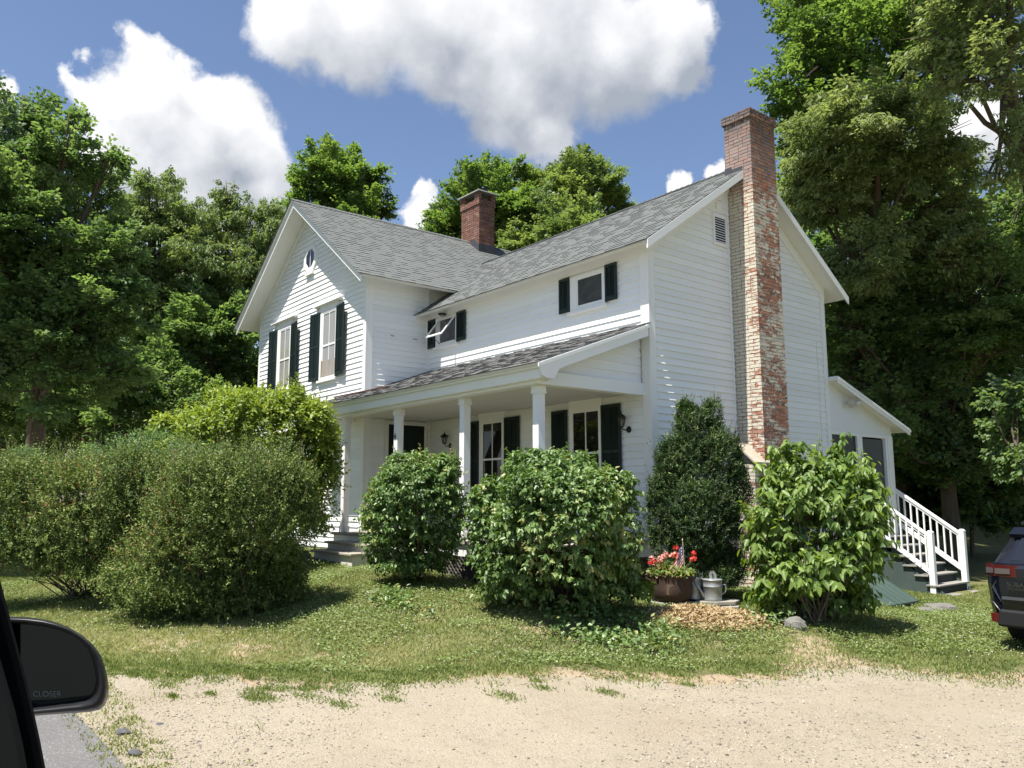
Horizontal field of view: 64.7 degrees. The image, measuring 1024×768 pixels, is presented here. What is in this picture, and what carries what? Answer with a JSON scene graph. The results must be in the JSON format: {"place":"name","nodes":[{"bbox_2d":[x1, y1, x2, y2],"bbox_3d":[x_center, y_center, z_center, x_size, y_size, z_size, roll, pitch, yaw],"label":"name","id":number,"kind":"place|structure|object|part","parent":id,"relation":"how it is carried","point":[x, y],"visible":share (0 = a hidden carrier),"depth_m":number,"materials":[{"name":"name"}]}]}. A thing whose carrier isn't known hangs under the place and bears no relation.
{"place":"outdoors","nodes":[
{"label":"outdoors","id":0,"kind":"place"},
{"bbox_2d":[35,713,126,767],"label":"road","id":1,"kind":"structure","parent":0,"point":[61,746],"depth_m":5.67,"materials":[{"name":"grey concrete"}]},
{"bbox_2d":[0,502,1023,690],"bbox_3d":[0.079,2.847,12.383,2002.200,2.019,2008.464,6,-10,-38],"label":"ground","id":2,"kind":"structure","parent":0,"point":[990,549],"depth_m":9.27,"materials":[{"name":"green plant"}]},
{"bbox_2d":[0,582,108,767],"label":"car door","id":3,"kind":"object","parent":2,"relation":"on","point":[47,667],"visible":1,"depth_m":0.83,"materials":[{"name":"plastic"}]},
{"bbox_3d":[-0.426,0.218,0.635,0.148,0.222,0.083,0,-8,0],"label":"window frame","id":4,"kind":"part","parent":3,"relation":"part of","materials":[{"name":"black plastic"}]},
{"bbox_2d":[0,278,131,525],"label":"woodland tree","id":5,"kind":"object","parent":2,"relation":"on","point":[4,441],"visible":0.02,"depth_m":30.70,"materials":[{"name":"green plant"}]},
{"bbox_2d":[0,76,166,560],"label":"leafy tree","id":6,"kind":"object","parent":2,"relation":"on","point":[45,293],"visible":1,"depth_m":16.58,"materials":[{"name":"green plant"}]},
{"bbox_2d":[0,420,196,598],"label":"hedge shrub","id":7,"kind":"object","parent":2,"relation":"on","point":[79,523],"visible":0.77,"depth_m":11.44,"materials":[{"name":"green plant"}]},
{"bbox_2d":[0,335,226,537],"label":"understory tree","id":8,"kind":"object","parent":2,"relation":"on","point":[97,418],"visible":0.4,"depth_m":21.64,"materials":[{"name":"green plant"}]},
{"bbox_2d":[1,422,225,596],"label":"fern bush","id":9,"kind":"object","parent":2,"relation":"on","point":[173,446],"visible":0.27,"depth_m":12.35,"materials":[{"name":"plant"}]},
{"bbox_2d":[45,239,217,492],"bbox_3d":[-15.355,-0.063,33.969,8.127,12.224,8.188,6,-10,-38],"label":"woodland tree","id":10,"kind":"object","parent":2,"relation":"on","point":[126,412],"depth_m":32.94,"materials":[{"name":"green plant"}]},
{"bbox_2d":[94,165,229,489],"bbox_3d":[-11.161,-1.007,24.836,4.675,12.146,3.968,1,-8,-8],"label":"feathery tree","id":11,"kind":"object","parent":2,"relation":"on","point":[187,247],"visible":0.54,"depth_m":24.77,"materials":[{"name":"green plant"}]},
{"bbox_2d":[130,275,259,533],"bbox_3d":[-9.281,0.782,24.088,3.906,8.256,3.442,6,-10,-38],"label":"broadleaf tree","id":12,"kind":"object","parent":2,"relation":"on","point":[227,354],"visible":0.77,"depth_m":23.93,"materials":[{"name":"green plant"}]},
{"bbox_2d":[67,416,333,628],"bbox_3d":[-4.125,1.779,10.945,3.418,2.794,3.111,2,-8,-12],"label":"hedge shrub","id":13,"kind":"object","parent":2,"relation":"on","point":[228,575],"visible":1,"depth_m":10.44,"materials":[{"name":"green plant"}]},
{"bbox_2d":[151,253,258,516],"bbox_3d":[-10.481,-0.209,32.953,8.530,12.172,8.392,6,-10,-38],"label":"woodland tree","id":14,"kind":"object","parent":2,"relation":"on","point":[257,350],"depth_m":30.57,"materials":[{"name":"green plant"}]},
{"bbox_2d":[188,179,286,538],"bbox_3d":[-9.466,-0.820,26.516,4.770,12.150,4.852,6,-10,-38],"label":"feathery tree","id":15,"kind":"object","parent":2,"relation":"on","point":[242,236],"visible":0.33,"depth_m":26.46,"materials":[{"name":"green plant"}]},
{"bbox_2d":[142,372,351,548],"bbox_3d":[-4.515,1.519,14.326,3.497,3.504,2.593,6,-10,-38],"label":"burning bush","id":16,"kind":"object","parent":2,"relation":"on","point":[308,414],"visible":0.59,"depth_m":14.08,"materials":[{"name":"green plant"}]},
{"bbox_2d":[296,550,311,562],"bbox_3d":[-3.791,3.199,14.683,0.311,0.348,0.380,6,-10,-38],"label":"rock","id":17,"kind":"object","parent":2,"relation":"on","point":[309,556],"visible":0.11,"depth_m":14.58,"materials":[{"name":"grey stone"}]},
{"bbox_2d":[272,131,399,220],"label":"maple tree","id":18,"kind":"object","parent":2,"relation":"on","point":[332,175],"visible":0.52,"depth_m":35.07,"materials":[{"name":"green plant"}]},
{"bbox_2d":[310,540,381,567],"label":"front steps","id":19,"kind":"structure","parent":2,"relation":"on","point":[343,552],"depth_m":14.41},
{"bbox_2d":[352,443,469,582],"bbox_3d":[-1.489,1.907,11.848,1.650,2.067,1.902,6,-10,-38],"label":"shrub","id":20,"kind":"object","parent":2,"relation":"on","point":[399,482],"visible":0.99,"depth_m":11.51,"materials":[{"name":"green plant"}]},
{"bbox_2d":[416,149,539,248],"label":"maple tree","id":21,"kind":"object","parent":2,"relation":"on","point":[443,216],"visible":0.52,"depth_m":37.55,"materials":[{"name":"green plant"}]},
{"bbox_2d":[1,546,1023,672],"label":"clover","id":22,"kind":"object","parent":2,"relation":"on","point":[11,604],"depth_m":9.97,"materials":[{"name":"green plant"}]},
{"bbox_2d":[495,178,605,250],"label":"maple tree","id":23,"kind":"object","parent":2,"relation":"on","point":[556,214],"visible":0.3,"depth_m":34.61,"materials":[{"name":"green plant"}]},
{"bbox_2d":[460,442,648,615],"bbox_3d":[0.629,1.809,10.219,2.270,2.173,2.485,6,-10,-38],"label":"shrub","id":24,"kind":"object","parent":2,"relation":"on","point":[543,497],"visible":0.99,"depth_m":9.77,"materials":[{"name":"green plant"}]},
{"bbox_2d":[234,107,910,599],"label":"house","id":25,"kind":"structure","parent":2,"relation":"on","point":[724,285],"depth_m":15.20,"materials":[{"name":"white paint"}]},
{"bbox_2d":[271,314,297,390],"bbox_3d":[-5.747,-0.712,20.284,0.122,1.870,1.444,6,-10,-38],"label":"window","id":26,"kind":"structure","parent":25,"relation":"in","point":[284,325],"depth_m":20.33,"materials":[{"name":"white paint"}]},
{"bbox_2d":[304,243,317,276],"bbox_3d":[-4.875,-2.999,19.538,0.078,0.759,0.691,6,-10,-38],"label":"octagonal window","id":27,"kind":"structure","parent":25,"relation":"in","point":[310,257],"depth_m":19.52,"materials":[{"name":"white paint"}]},
{"bbox_2d":[313,296,342,383],"bbox_3d":[-4.212,-0.974,18.388,0.122,1.853,1.340,6,-10,-38],"label":"window","id":28,"kind":"structure","parent":25,"relation":"in","point":[327,309],"depth_m":18.40,"materials":[{"name":"white paint"}]},
{"bbox_2d":[333,386,387,397],"bbox_3d":[-3.185,0.170,16.803,0.044,0.091,2.705,5,-10,-34],"label":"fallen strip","id":29,"kind":"object","parent":25,"relation":"on","point":[361,391],"visible":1,"depth_m":16.64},
{"bbox_2d":[383,420,426,522],"bbox_3d":[-2.270,1.941,17.227,1.053,2.279,0.075,6,-10,-38],"label":"door","id":30,"kind":"structure","parent":25,"relation":"in","point":[414,433],"depth_m":17.37,"materials":[{"name":"paint"}]},
{"bbox_2d":[425,314,458,350],"bbox_3d":[-1.551,-1.132,17.330,0.416,0.683,0.892,6,-10,-38],"label":"window","id":31,"kind":"structure","parent":25,"relation":"in","point":[445,334],"depth_m":17.41,"materials":[{"name":"white paint"}]},
{"bbox_2d":[440,431,451,447],"bbox_3d":[-1.395,1.167,16.961,0.194,0.355,0.191,6,-10,-38],"label":"wall lantern","id":32,"kind":"object","parent":25,"relation":"attached to","point":[444,440],"depth_m":16.94,"materials":[{"name":"black metal"}]},
{"bbox_2d":[479,411,505,486],"bbox_3d":[-0.430,1.395,15.807,0.122,1.849,1.148,6,-10,-38],"label":"window","id":33,"kind":"structure","parent":25,"relation":"in","point":[491,425],"depth_m":15.84,"materials":[{"name":"white paint"}]},
{"bbox_2d":[569,398,602,467],"bbox_3d":[1.238,1.101,13.747,0.122,1.849,1.122,6,-10,-38],"label":"window","id":34,"kind":"structure","parent":25,"relation":"in","point":[584,415],"depth_m":13.80,"materials":[{"name":"white paint"}]},
{"bbox_2d":[567,268,608,315],"bbox_3d":[1.307,-1.601,14.063,0.087,0.683,0.961,6,-10,-38],"label":"window","id":35,"kind":"structure","parent":25,"relation":"in","point":[587,290],"depth_m":14.06,"materials":[{"name":"white paint"}]},
{"bbox_2d":[616,412,630,432],"bbox_3d":[1.784,0.605,13.038,0.194,0.355,0.191,6,-10,-38],"label":"wall lantern","id":36,"kind":"object","parent":25,"relation":"attached to","point":[620,416],"depth_m":13.01,"materials":[{"name":"black metal"}]},
{"bbox_2d":[846,399,860,407],"bbox_3d":[6.920,0.400,16.417,0.453,0.181,0.223,6,-10,-38],"label":"floodlight","id":37,"kind":"object","parent":25,"relation":"attached to","point":[850,403],"visible":1,"depth_m":16.29,"materials":[{"name":"metal"}]},
{"bbox_2d":[862,438,887,522],"bbox_3d":[7.585,2.023,16.918,0.870,1.740,0.004,6,-10,-38],"label":"screen door","id":38,"kind":"structure","parent":25,"relation":"in","point":[873,448],"depth_m":17.06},
{"bbox_2d":[514,142,639,215],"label":"walnut tree","id":39,"kind":"object","parent":2,"relation":"on","point":[574,170],"visible":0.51,"depth_m":39.56,"materials":[{"name":"green plant"}]},
{"bbox_2d":[362,582,821,656],"bbox_3d":[0.749,2.777,9.626,5.928,0.574,2.083,-1,-8,8],"label":"ground cover","id":40,"kind":"object","parent":2,"relation":"on","point":[613,634],"visible":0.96,"depth_m":9.52,"materials":[{"name":"green plant"}]},
{"bbox_2d":[627,576,657,610],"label":"hosta","id":41,"kind":"object","parent":2,"relation":"on","point":[639,589],"visible":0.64,"depth_m":10.36,"materials":[{"name":"green plant"}]},
{"bbox_2d":[651,599,695,605],"bbox_3d":[2.190,2.969,10.967,0.645,0.061,0.450,-1,-8,4],"label":"stone slab","id":42,"kind":"object","parent":2,"relation":"on","point":[691,602],"depth_m":10.79,"materials":[{"name":"grey stone"}]},
{"bbox_2d":[645,572,696,601],"bbox_3d":[2.158,2.747,10.991,0.600,0.377,0.600,6,-10,-38],"label":"iron pot","id":43,"kind":"object","parent":42,"relation":"on","point":[672,589],"visible":0.78,"depth_m":10.74,"materials":[{"name":"metal"}]},
{"bbox_2d":[646,545,697,578],"bbox_3d":[2.165,2.426,11.041,0.694,0.459,0.688,6,-10,-38],"label":"geranium","id":44,"kind":"object","parent":43,"relation":"in","point":[658,569],"visible":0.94,"depth_m":10.92,"materials":[{"name":"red plant"}]},
{"bbox_2d":[670,538,684,574],"bbox_3d":[2.229,2.383,10.893,0.215,0.608,0.049,0,-8,0],"label":"flag","id":45,"kind":"object","parent":43,"relation":"in","point":[678,562],"visible":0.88,"depth_m":10.90,"materials":[{"name":"multicoloured fabric"}]},
{"bbox_2d":[640,386,756,591],"bbox_3d":[2.721,1.553,11.668,1.581,3.090,1.405,6,-10,-38],"label":"yew","id":46,"kind":"object","parent":2,"relation":"on","point":[693,443],"visible":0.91,"depth_m":11.51,"materials":[{"name":"green plant"}]},
{"bbox_2d":[643,602,783,632],"bbox_3d":[2.501,2.892,10.097,1.668,0.279,1.567,6,-10,-38],"label":"leaf heap","id":47,"kind":"object","parent":2,"relation":"on","point":[712,614],"visible":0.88,"depth_m":9.86,"materials":[{"name":"brown plant"}]},
{"bbox_2d":[714,605,738,608],"bbox_3d":[2.757,3.056,10.971,0.615,0.113,0.393,1,-8,-9],"label":"stone slab","id":48,"kind":"object","parent":2,"relation":"on","point":[735,606],"depth_m":10.83,"materials":[{"name":"beige stone"}]},
{"bbox_2d":[689,598,739,605],"bbox_3d":[2.674,2.975,11.045,0.842,0.052,0.473,2,-8,-15],"label":"stone slab","id":49,"kind":"object","parent":48,"relation":"on","point":[726,601],"depth_m":10.87,"materials":[{"name":"grey stone"}]},
{"bbox_2d":[689,570,713,599],"bbox_3d":[2.556,2.758,11.138,0.434,0.394,0.279,-4,-9,28],"label":"watering can","id":50,"kind":"object","parent":49,"relation":"on","point":[696,594],"visible":0.4,"depth_m":11.04,"materials":[{"name":"metal"}]},
{"bbox_2d":[693,571,726,600],"bbox_3d":[2.672,2.737,10.993,0.390,0.394,0.324,6,-10,-38],"label":"watering can","id":51,"kind":"object","parent":49,"relation":"on","point":[712,589],"visible":0.98,"depth_m":10.91,"materials":[{"name":"metal"}]},
{"bbox_2d":[784,616,807,631],"bbox_3d":[3.421,2.907,9.717,0.238,0.226,0.288,6,-10,-38],"label":"rock","id":52,"kind":"object","parent":2,"relation":"on","point":[797,622],"visible":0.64,"depth_m":9.65,"materials":[{"name":"grey stone"}]},
{"bbox_2d":[737,432,900,626],"bbox_3d":[3.911,1.887,10.386,1.932,2.470,1.921,-4,-9,25],"label":"lilac bush","id":53,"kind":"object","parent":2,"relation":"on","point":[801,494],"visible":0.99,"depth_m":10.11,"materials":[{"name":"green plant"}]},
{"bbox_2d":[777,192,871,363],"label":"woodland tree","id":54,"kind":"object","parent":2,"relation":"on","point":[818,240],"visible":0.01,"depth_m":27.90,"materials":[{"name":"green plant"}]},
{"bbox_2d":[797,528,918,606],"bbox_3d":[5.523,3.172,13.711,1.444,1.362,1.975,6,-10,-38],"label":"cellar bulkhead","id":55,"kind":"object","parent":2,"relation":"on","point":[893,594],"visible":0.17,"depth_m":13.27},
{"bbox_2d":[804,546,896,606],"bbox_3d":[5.239,3.039,13.500,0.717,1.157,1.975,6,-10,-38],"label":"hatch door","id":56,"kind":"structure","parent":55,"relation":"in","point":[885,600],"depth_m":12.90,"materials":[{"name":"green metal"}]},
{"bbox_2d":[805,528,918,605],"bbox_3d":[5.806,3.102,13.951,0.717,1.157,1.975,6,-10,-38],"label":"hatch door","id":57,"kind":"structure","parent":55,"relation":"in","point":[891,591],"depth_m":13.33,"materials":[{"name":"metal"}]},
{"bbox_2d":[745,0,1014,558],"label":"maple tree","id":58,"kind":"object","parent":2,"relation":"on","point":[823,43],"visible":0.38,"depth_m":22.13,"materials":[{"name":"green plant"}]},
{"bbox_2d":[775,64,1021,561],"bbox_3d":[8.623,-1.276,18.468,6.415,11.667,4.993,6,-10,-38],"label":"weeping tree","id":59,"kind":"object","parent":2,"relation":"on","point":[865,162],"visible":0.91,"depth_m":18.15,"materials":[{"name":"green plant"}]},
{"bbox_2d":[841,166,997,523],"bbox_3d":[15.131,-1.421,30.244,9.173,13.976,7.296,1,-8,-10],"label":"woodland tree","id":60,"kind":"object","parent":2,"relation":"on","point":[909,215],"depth_m":28.73,"materials":[{"name":"green plant"}]},
{"bbox_2d":[821,169,1023,566],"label":"shade tree","id":61,"kind":"object","parent":2,"relation":"on","point":[943,379],"visible":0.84,"depth_m":19.53,"materials":[{"name":"green plant"}]},
{"bbox_2d":[871,489,977,595],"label":"side stairs","id":62,"kind":"structure","parent":2,"relation":"on","point":[916,568],"depth_m":15.99,"materials":[{"name":"white wood"}]},
{"bbox_2d":[891,405,957,536],"bbox_3d":[11.285,2.441,23.100,4.227,5.291,3.414,6,-10,-38],"label":"thicket","id":63,"kind":"object","parent":2,"relation":"on","point":[914,494],"visible":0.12,"depth_m":22.46,"materials":[{"name":"green plant"}]},
{"bbox_2d":[917,606,934,611],"bbox_3d":[6.499,3.568,12.682,0.288,0.139,0.238,-2,-8,16],"label":"rock","id":64,"kind":"object","parent":2,"relation":"on","point":[926,608],"visible":0.41,"depth_m":12.63,"materials":[{"name":"grey stone"}]},
{"bbox_2d":[924,603,957,611],"bbox_3d":[6.998,3.660,13.212,0.462,0.174,0.446,-2,-8,12],"label":"rock","id":65,"kind":"object","parent":2,"relation":"on","point":[941,605],"visible":0.53,"depth_m":13.08,"materials":[{"name":"grey stone"}]},
{"bbox_2d":[884,0,1023,192],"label":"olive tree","id":66,"kind":"object","parent":2,"relation":"on","point":[988,44],"visible":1,"depth_m":14.77,"materials":[{"name":"green plant"}]},
{"bbox_2d":[908,384,1022,556],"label":"thicket","id":67,"kind":"object","parent":2,"relation":"on","point":[971,497],"visible":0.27,"depth_m":21.60,"materials":[{"name":"green plant"}]},
{"bbox_2d":[907,179,1023,398],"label":"woodland tree","id":68,"kind":"object","parent":2,"relation":"on","point":[1000,370],"visible":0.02,"depth_m":26.85,"materials":[{"name":"green plant"}]},
{"bbox_2d":[968,406,1023,534],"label":"thicket","id":69,"kind":"object","parent":2,"relation":"on","point":[1015,503],"visible":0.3,"depth_m":21.57,"materials":[{"name":"green plant"}]},
{"bbox_2d":[970,367,1023,485],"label":"sapling","id":70,"kind":"object","parent":2,"relation":"on","point":[1008,462],"visible":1,"depth_m":15.19,"materials":[{"name":"green plant"}]},
{"bbox_2d":[986,522,1023,640],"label":"parked car","id":71,"kind":"object","parent":2,"relation":"on","point":[1005,571],"visible":1,"depth_m":9.68,"materials":[{"name":"black paint"}]},
{"bbox_3d":[6.436,1.943,9.334,0.195,0.282,1.200,6,-10,-36],"label":"rear window","id":72,"kind":"part","parent":71,"relation":"part of","materials":[{"name":"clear glass"}]},
{"bbox_2d":[0,0,1023,500],"label":"sky","id":73,"kind":"structure","parent":0,"point":[227,91],"materials":[{"name":"blue"}]},
{"bbox_2d":[75,635,1023,767],"bbox_3d":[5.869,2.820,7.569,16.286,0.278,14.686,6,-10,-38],"label":"driveway","id":74,"kind":"structure","parent":0,"point":[499,715],"depth_m":5.99,"materials":[{"name":"beige gravel"}]},
{"bbox_2d":[115,728,129,734],"bbox_3d":[-2.837,2.537,5.897,0.099,0.042,0.162,6,-10,-38],"label":"rock","id":75,"kind":"object","parent":74,"relation":"on","point":[121,731],"visible":0.93,"depth_m":5.86,"materials":[{"name":"stone"}]},
{"bbox_2d":[128,749,141,755],"bbox_3d":[-2.561,2.497,5.481,0.082,0.035,0.131,6,-10,-38],"label":"rock","id":76,"kind":"object","parent":74,"relation":"on","point":[134,751],"visible":0.95,"depth_m":5.45,"materials":[{"name":"stone"}]},
{"bbox_2d":[61,678,262,767],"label":"verge weeds","id":77,"kind":"object","parent":74,"relation":"on","point":[133,719],"visible":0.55,"depth_m":5.80,"materials":[{"name":"green plant"}]},
{"bbox_2d":[98,650,820,711],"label":"grass tufts","id":78,"kind":"object","parent":74,"relation":"on","point":[150,673],"visible":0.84,"depth_m":7.62,"materials":[{"name":"green plant"}]}
]}

